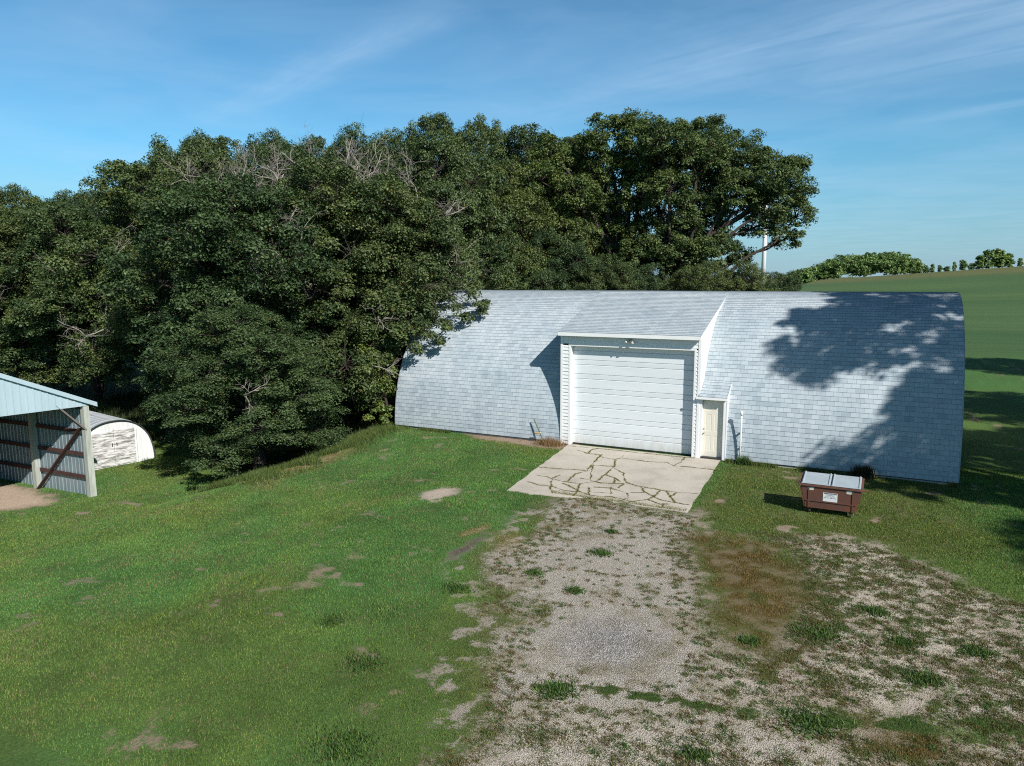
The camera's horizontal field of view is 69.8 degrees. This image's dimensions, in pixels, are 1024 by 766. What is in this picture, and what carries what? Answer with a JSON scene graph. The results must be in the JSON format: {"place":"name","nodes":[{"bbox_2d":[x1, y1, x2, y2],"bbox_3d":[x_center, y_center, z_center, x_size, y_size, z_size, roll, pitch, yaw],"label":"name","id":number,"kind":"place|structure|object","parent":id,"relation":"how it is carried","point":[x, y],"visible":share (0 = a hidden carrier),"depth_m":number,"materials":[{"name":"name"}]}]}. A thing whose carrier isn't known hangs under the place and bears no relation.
{"place":"outdoors","nodes":[
{"label":"outdoors","id":0,"kind":"place"},
{"bbox_2d":[177,417,418,494],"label":"bank grass","id":1,"kind":"structure","parent":0,"point":[359,439],"depth_m":30.57,"materials":[{"name":"green plant"}]},
{"bbox_2d":[0,266,1023,765],"bbox_3d":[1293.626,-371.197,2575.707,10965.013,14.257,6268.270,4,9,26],"label":"ground","id":2,"kind":"structure","parent":0,"point":[620,640],"depth_m":15.69,"materials":[{"name":"green plant"}]},
{"bbox_2d":[0,238,39,372],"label":"oak tree","id":3,"kind":"object","parent":2,"relation":"on","point":[3,364],"visible":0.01,"depth_m":51.44,"materials":[{"name":"green plant"}]},
{"bbox_2d":[0,182,47,372],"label":"oak tree","id":4,"kind":"object","parent":2,"relation":"on","point":[12,196],"visible":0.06,"depth_m":62.76,"materials":[{"name":"green plant"}]},
{"bbox_2d":[0,373,96,496],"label":"pole shed","id":5,"kind":"structure","parent":2,"relation":"on","point":[45,437],"depth_m":29.59,"materials":[{"name":"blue metal"}]},
{"bbox_2d":[0,201,101,388],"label":"oak tree","id":6,"kind":"object","parent":2,"relation":"on","point":[1,311],"visible":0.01,"depth_m":52.19,"materials":[{"name":"green plant"}]},
{"bbox_2d":[0,209,106,384],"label":"oak tree","id":7,"kind":"object","parent":2,"relation":"on","point":[14,228],"visible":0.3,"depth_m":45.36,"materials":[{"name":"green plant"}]},
{"bbox_2d":[41,188,111,349],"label":"oak tree","id":8,"kind":"object","parent":2,"relation":"on","point":[81,196],"visible":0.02,"depth_m":60.05,"materials":[{"name":"green plant"}]},
{"bbox_2d":[0,199,157,404],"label":"oak tree","id":9,"kind":"object","parent":2,"relation":"on","point":[59,212],"visible":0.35,"depth_m":44.33,"materials":[{"name":"green plant"}]},
{"bbox_2d":[78,196,154,389],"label":"oak tree","id":10,"kind":"object","parent":2,"relation":"on","point":[96,212],"visible":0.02,"depth_m":49.12,"materials":[{"name":"green plant"}]},
{"bbox_2d":[89,411,155,469],"bbox_3d":[-20.354,2.653,35.269,5.610,2.400,3.620,6,10,37],"label":"storage hut","id":11,"kind":"object","parent":2,"relation":"on","point":[116,441],"visible":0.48,"depth_m":33.80,"materials":[{"name":"grey metal"}]},
{"bbox_2d":[92,431,115,468],"bbox_3d":[-18.485,3.042,33.241,0.080,1.572,0.900,6,10,37],"label":"plank door","id":12,"kind":"structure","parent":11,"relation":"in","point":[103,443],"depth_m":33.23,"materials":[{"name":"wood"}]},
{"bbox_2d":[115,427,136,464],"bbox_3d":[-17.904,2.911,33.982,0.080,1.617,0.920,6,10,37],"label":"plank door","id":13,"kind":"structure","parent":11,"relation":"in","point":[125,451],"depth_m":33.99,"materials":[{"name":"wood"}]},
{"bbox_2d":[26,153,269,418],"bbox_3d":[-20.758,-5.323,43.112,11.645,15.777,14.293,5,10,32],"label":"oak tree","id":14,"kind":"object","parent":2,"relation":"on","point":[121,312],"visible":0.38,"depth_m":40.94,"materials":[{"name":"green plant"}]},
{"bbox_2d":[117,146,179,369],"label":"oak tree","id":15,"kind":"object","parent":2,"relation":"on","point":[135,364],"visible":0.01,"depth_m":55.53,"materials":[{"name":"green plant"}]},
{"bbox_2d":[118,132,247,332],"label":"oak tree","id":16,"kind":"object","parent":2,"relation":"on","point":[202,163],"visible":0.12,"depth_m":46.81,"materials":[{"name":"green plant"}]},
{"bbox_2d":[173,127,241,175],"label":"oak tree","id":17,"kind":"object","parent":2,"relation":"on","point":[224,140],"visible":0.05,"depth_m":58.02,"materials":[{"name":"green plant"}]},
{"bbox_2d":[155,320,284,432],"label":"oak tree","id":18,"kind":"object","parent":2,"relation":"on","point":[171,380],"visible":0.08,"depth_m":35.39,"materials":[{"name":"green plant"}]},
{"bbox_2d":[92,160,358,434],"bbox_3d":[-13.206,-3.684,37.334,12.231,14.358,12.672,3,9,21],"label":"oak tree","id":19,"kind":"object","parent":2,"relation":"on","point":[216,224],"visible":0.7,"depth_m":34.05,"materials":[{"name":"green plant"}]},
{"bbox_2d":[89,388,394,471],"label":"woodland undergrowth","id":20,"kind":"object","parent":2,"relation":"on","point":[129,410],"visible":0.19,"depth_m":41.37,"materials":[{"name":"green plant"}]},
{"bbox_2d":[138,299,352,478],"bbox_3d":[-11.255,0.595,31.820,8.605,8.372,9.266,-3,9,-21],"label":"oak tree","id":21,"kind":"object","parent":2,"relation":"on","point":[285,346],"visible":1,"depth_m":30.37,"materials":[{"name":"green plant"}]},
{"bbox_2d":[161,135,336,327],"bbox_3d":[-15.309,-6.567,45.455,9.692,17.552,14.877,1,8,6],"label":"oak tree","id":22,"kind":"object","parent":2,"relation":"on","point":[271,152],"visible":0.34,"depth_m":44.29,"materials":[{"name":"green plant"}]},
{"bbox_2d":[232,127,300,181],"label":"oak tree","id":23,"kind":"object","parent":2,"relation":"on","point":[279,139],"visible":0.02,"depth_m":57.63,"materials":[{"name":"green plant"}]},
{"bbox_2d":[262,134,338,172],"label":"oak tree","id":24,"kind":"object","parent":2,"relation":"on","point":[321,139],"visible":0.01,"depth_m":58.74,"materials":[{"name":"green plant"}]},
{"bbox_2d":[224,156,451,427],"bbox_3d":[-9.000,-4.239,38.812,12.276,14.708,12.663,0,8,4],"label":"oak tree","id":25,"kind":"object","parent":2,"relation":"on","point":[351,210],"visible":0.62,"depth_m":35.91,"materials":[{"name":"green plant"}]},
{"bbox_2d":[263,119,424,399],"bbox_3d":[-9.459,-6.525,45.254,10.247,17.389,15.766,1,8,10],"label":"oak tree","id":26,"kind":"object","parent":2,"relation":"on","point":[364,163],"visible":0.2,"depth_m":44.72,"materials":[{"name":"green plant"}]},
{"bbox_2d":[318,113,392,335],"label":"oak tree","id":27,"kind":"object","parent":2,"relation":"on","point":[340,143],"visible":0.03,"depth_m":56.20,"materials":[{"name":"green plant"}]},
{"bbox_2d":[344,319,407,424],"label":"sapling","id":28,"kind":"object","parent":2,"relation":"on","point":[389,389],"visible":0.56,"depth_m":35.88,"materials":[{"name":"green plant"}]},
{"bbox_2d":[313,192,492,382],"bbox_3d":[-5.988,-3.683,39.202,9.242,13.248,10.757,-1,8,-6],"label":"oak tree","id":29,"kind":"object","parent":2,"relation":"on","point":[437,278],"visible":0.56,"depth_m":36.75,"materials":[{"name":"green plant"}]},
{"bbox_2d":[368,112,465,244],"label":"oak tree","id":30,"kind":"object","parent":2,"relation":"on","point":[437,121],"visible":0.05,"depth_m":52.88,"materials":[{"name":"green plant"}]},
{"bbox_2d":[371,129,520,289],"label":"oak tree","id":31,"kind":"object","parent":2,"relation":"on","point":[450,188],"visible":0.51,"depth_m":44.20,"materials":[{"name":"green plant"}]},
{"bbox_2d":[454,112,521,283],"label":"oak tree","id":32,"kind":"object","parent":2,"relation":"on","point":[493,138],"visible":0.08,"depth_m":54.05,"materials":[{"name":"green plant"}]},
{"bbox_2d":[455,224,551,289],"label":"oak tree","id":33,"kind":"object","parent":2,"relation":"on","point":[518,251],"visible":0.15,"depth_m":46.27,"materials":[{"name":"green plant"}]},
{"bbox_2d":[463,157,597,289],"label":"oak tree","id":34,"kind":"object","parent":2,"relation":"on","point":[524,201],"visible":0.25,"depth_m":47.79,"materials":[{"name":"green plant"}]},
{"bbox_2d":[533,419,542,438],"bbox_3d":[1.168,2.141,32.009,0.680,1.094,0.140,7,11,41],"label":"fence post","id":35,"kind":"object","parent":2,"relation":"on","point":[539,432],"visible":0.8,"depth_m":32.05,"materials":[{"name":"metal"}]},
{"bbox_2d":[477,122,616,286],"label":"oak tree","id":36,"kind":"object","parent":2,"relation":"on","point":[523,139],"visible":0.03,"depth_m":54.45,"materials":[{"name":"green plant"}]},
{"bbox_2d":[531,436,567,447],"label":"dry weeds","id":37,"kind":"object","parent":2,"relation":"on","point":[548,442],"visible":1,"depth_m":31.56,"materials":[{"name":"brown plant"}]},
{"bbox_2d":[516,220,601,289],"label":"oak tree","id":38,"kind":"object","parent":2,"relation":"on","point":[559,279],"visible":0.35,"depth_m":46.83,"materials":[{"name":"green plant"}]},
{"bbox_2d":[523,142,630,270],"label":"oak tree","id":39,"kind":"object","parent":2,"relation":"on","point":[608,187],"depth_m":58.74,"materials":[{"name":"green plant"}]},
{"bbox_2d":[517,107,672,276],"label":"oak tree","id":40,"kind":"object","parent":2,"relation":"on","point":[623,204],"visible":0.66,"depth_m":49.28,"materials":[{"name":"green plant"}]},
{"bbox_2d":[570,253,642,290],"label":"oak tree","id":41,"kind":"object","parent":2,"relation":"on","point":[609,278],"visible":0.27,"depth_m":46.02,"materials":[{"name":"green plant"}]},
{"bbox_2d":[508,444,719,512],"bbox_3d":[3.830,3.392,26.937,6.780,0.154,7.429,4,9,26],"label":"concrete apron","id":42,"kind":"object","parent":2,"relation":"on","point":[685,484],"visible":0.94,"depth_m":26.50,"materials":[{"name":"concrete"}]},
{"bbox_2d":[527,446,716,513],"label":"crack weeds","id":43,"kind":"object","parent":42,"relation":"on","point":[604,498],"visible":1,"depth_m":24.72,"materials":[{"name":"green plant"}]},
{"bbox_2d":[617,261,674,290],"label":"oak tree","id":44,"kind":"object","parent":2,"relation":"on","point":[653,280],"visible":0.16,"depth_m":46.74,"materials":[{"name":"green plant"}]},
{"bbox_2d":[286,527,1008,765],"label":"broadleaf weed clumps","id":45,"kind":"object","parent":2,"relation":"on","point":[748,639],"visible":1,"depth_m":13.35,"materials":[{"name":"green plant"}]},
{"bbox_2d":[395,290,964,484],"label":"arched barn","id":46,"kind":"structure","parent":2,"relation":"on","point":[843,382],"depth_m":29.58,"materials":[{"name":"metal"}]},
{"bbox_2d":[572,346,694,454],"bbox_3d":[4.961,0.654,30.452,5.220,4.270,0.036,4,9,26],"label":"garage door","id":47,"kind":"structure","parent":46,"relation":"in","point":[627,398],"depth_m":30.39,"materials":[{"name":"white metal"}]},
{"bbox_2d":[701,400,723,457],"bbox_3d":[7.905,1.789,28.911,0.830,2.300,0.082,4,9,26],"label":"entry door","id":48,"kind":"structure","parent":46,"relation":"in","point":[712,419],"depth_m":28.95,"materials":[{"name":"beige paint"}]},
{"bbox_2d":[739,411,742,458],"bbox_3d":[8.835,2.140,28.319,0.110,2.167,0.228,4,9,26],"label":"vent pipe","id":49,"kind":"object","parent":46,"relation":"attached to","point":[741,432],"visible":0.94,"depth_m":28.24,"materials":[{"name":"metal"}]},
{"bbox_2d":[419,427,957,487],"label":"weeds","id":50,"kind":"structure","parent":2,"relation":"on","point":[775,466],"depth_m":27.43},
{"bbox_2d":[661,260,736,290],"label":"oak tree","id":51,"kind":"object","parent":2,"relation":"on","point":[696,276],"visible":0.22,"depth_m":43.61,"materials":[{"name":"green plant"}]},
{"bbox_2d":[614,113,819,288],"bbox_3d":[13.324,-8.537,48.497,12.358,18.678,9.477,4,9,26],"label":"oak tree","id":52,"kind":"object","parent":2,"relation":"on","point":[681,242],"visible":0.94,"depth_m":47.12,"materials":[{"name":"green plant"}]},
{"bbox_2d":[411,498,1023,765],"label":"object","id":53,"kind":"object","parent":2,"relation":"on","point":[884,564],"visible":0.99,"depth_m":14.02,"materials":[{"name":"grey gravel"}]},
{"bbox_2d":[430,438,1023,765],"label":"gravel weeds","id":54,"kind":"object","parent":2,"relation":"on","point":[540,521],"visible":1,"depth_m":15.02,"materials":[{"name":"green plant"}]},
{"bbox_2d":[733,454,752,465],"bbox_3d":[8.877,2.940,28.227,0.882,0.432,0.652,4,9,26],"label":"leafy weed","id":55,"kind":"object","parent":2,"relation":"on","point":[743,459],"visible":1,"depth_m":28.14,"materials":[{"name":"green plant"}]},
{"bbox_2d":[713,260,780,290],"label":"oak tree","id":56,"kind":"object","parent":2,"relation":"on","point":[752,283],"visible":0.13,"depth_m":43.54,"materials":[{"name":"green plant"}]},
{"bbox_2d":[761,205,767,282],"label":"turbine tower","id":57,"kind":"structure","parent":2,"relation":"on","point":[763,262],"depth_m":413.17,"materials":[{"name":"white metal"}]},
{"bbox_2d":[761,270,802,290],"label":"oak tree","id":58,"kind":"object","parent":2,"relation":"on","point":[782,283],"visible":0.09,"depth_m":44.92,"materials":[{"name":"green plant"}]},
{"bbox_2d":[797,471,868,517],"bbox_3d":[9.794,3.422,22.421,2.000,1.107,1.045,4,9,26],"label":"dumpster","id":59,"kind":"object","parent":2,"relation":"on","point":[835,492],"visible":1,"depth_m":22.12,"materials":[{"name":"brown paint"}]},
{"bbox_2d":[785,251,927,283],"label":"hill wood","id":60,"kind":"object","parent":2,"relation":"on","point":[870,264],"visible":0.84,"depth_m":309.80,"materials":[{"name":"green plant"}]},
{"bbox_2d":[846,463,879,479],"bbox_3d":[12.552,3.136,26.313,1.234,0.561,0.796,4,9,26],"label":"leafy weed","id":61,"kind":"object","parent":2,"relation":"on","point":[865,472],"visible":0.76,"depth_m":26.17,"materials":[{"name":"green plant"}]},
{"bbox_2d":[900,257,909,273],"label":"tree","id":62,"kind":"object","parent":2,"relation":"on","point":[904,266],"visible":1,"depth_m":261.28,"materials":[{"name":"green plant"}]},
{"bbox_2d":[908,261,915,273],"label":"tree","id":63,"kind":"object","parent":2,"relation":"on","point":[911,266],"visible":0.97,"depth_m":263.03,"materials":[{"name":"green plant"}]},
{"bbox_2d":[917,262,923,272],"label":"tree","id":64,"kind":"object","parent":2,"relation":"on","point":[920,267],"visible":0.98,"depth_m":261.56,"materials":[{"name":"green plant"}]},
{"bbox_2d":[922,267,929,272],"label":"tree","id":65,"kind":"object","parent":2,"relation":"on","point":[925,270],"visible":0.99,"depth_m":262.05,"materials":[{"name":"green plant"}]},
{"bbox_2d":[929,264,934,271],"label":"tree","id":66,"kind":"object","parent":2,"relation":"on","point":[931,269],"visible":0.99,"depth_m":261.59,"materials":[{"name":"green plant"}]},
{"bbox_2d":[937,265,942,271],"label":"tree","id":67,"kind":"object","parent":2,"relation":"on","point":[940,268],"visible":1,"depth_m":262.04,"materials":[{"name":"green plant"}]},
{"bbox_2d":[952,262,956,270],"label":"tree","id":68,"kind":"object","parent":2,"relation":"on","point":[954,267],"visible":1,"depth_m":261.59,"materials":[{"name":"green plant"}]},
{"bbox_2d":[959,259,967,269],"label":"tree","id":69,"kind":"object","parent":2,"relation":"on","point":[963,265],"visible":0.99,"depth_m":261.37,"materials":[{"name":"green plant"}]},
{"bbox_2d":[968,263,975,269],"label":"tree","id":70,"kind":"object","parent":2,"relation":"on","point":[970,266],"visible":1,"depth_m":261.74,"materials":[{"name":"green plant"}]},
{"bbox_2d":[974,254,984,268],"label":"tree","id":71,"kind":"object","parent":2,"relation":"on","point":[979,262],"visible":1,"depth_m":260.63,"materials":[{"name":"green plant"}]},
{"bbox_2d":[983,249,998,268],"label":"tree","id":72,"kind":"object","parent":2,"relation":"on","point":[988,255],"visible":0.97,"depth_m":260.67,"materials":[{"name":"green plant"}]},
{"bbox_2d":[990,248,1010,267],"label":"tree","id":73,"kind":"object","parent":2,"relation":"on","point":[1001,255],"visible":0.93,"depth_m":260.58,"materials":[{"name":"green plant"}]},
{"bbox_2d":[1004,253,1015,266],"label":"tree","id":74,"kind":"object","parent":2,"relation":"on","point":[1009,262],"visible":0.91,"depth_m":260.64,"materials":[{"name":"green plant"}]},
{"bbox_2d":[1017,258,1023,265],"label":"tree","id":75,"kind":"object","parent":2,"relation":"on","point":[1020,263],"visible":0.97,"depth_m":260.56,"materials":[{"name":"green plant"}]},
{"bbox_2d":[0,423,1023,765],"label":"lawn grass","id":76,"kind":"structure","parent":0,"point":[112,521],"depth_m":19.97,"materials":[{"name":"green plant"}]},
{"bbox_2d":[0,0,1023,277],"label":"sky","id":77,"kind":"structure","parent":0,"point":[909,114],"materials":[{"name":"blue"}]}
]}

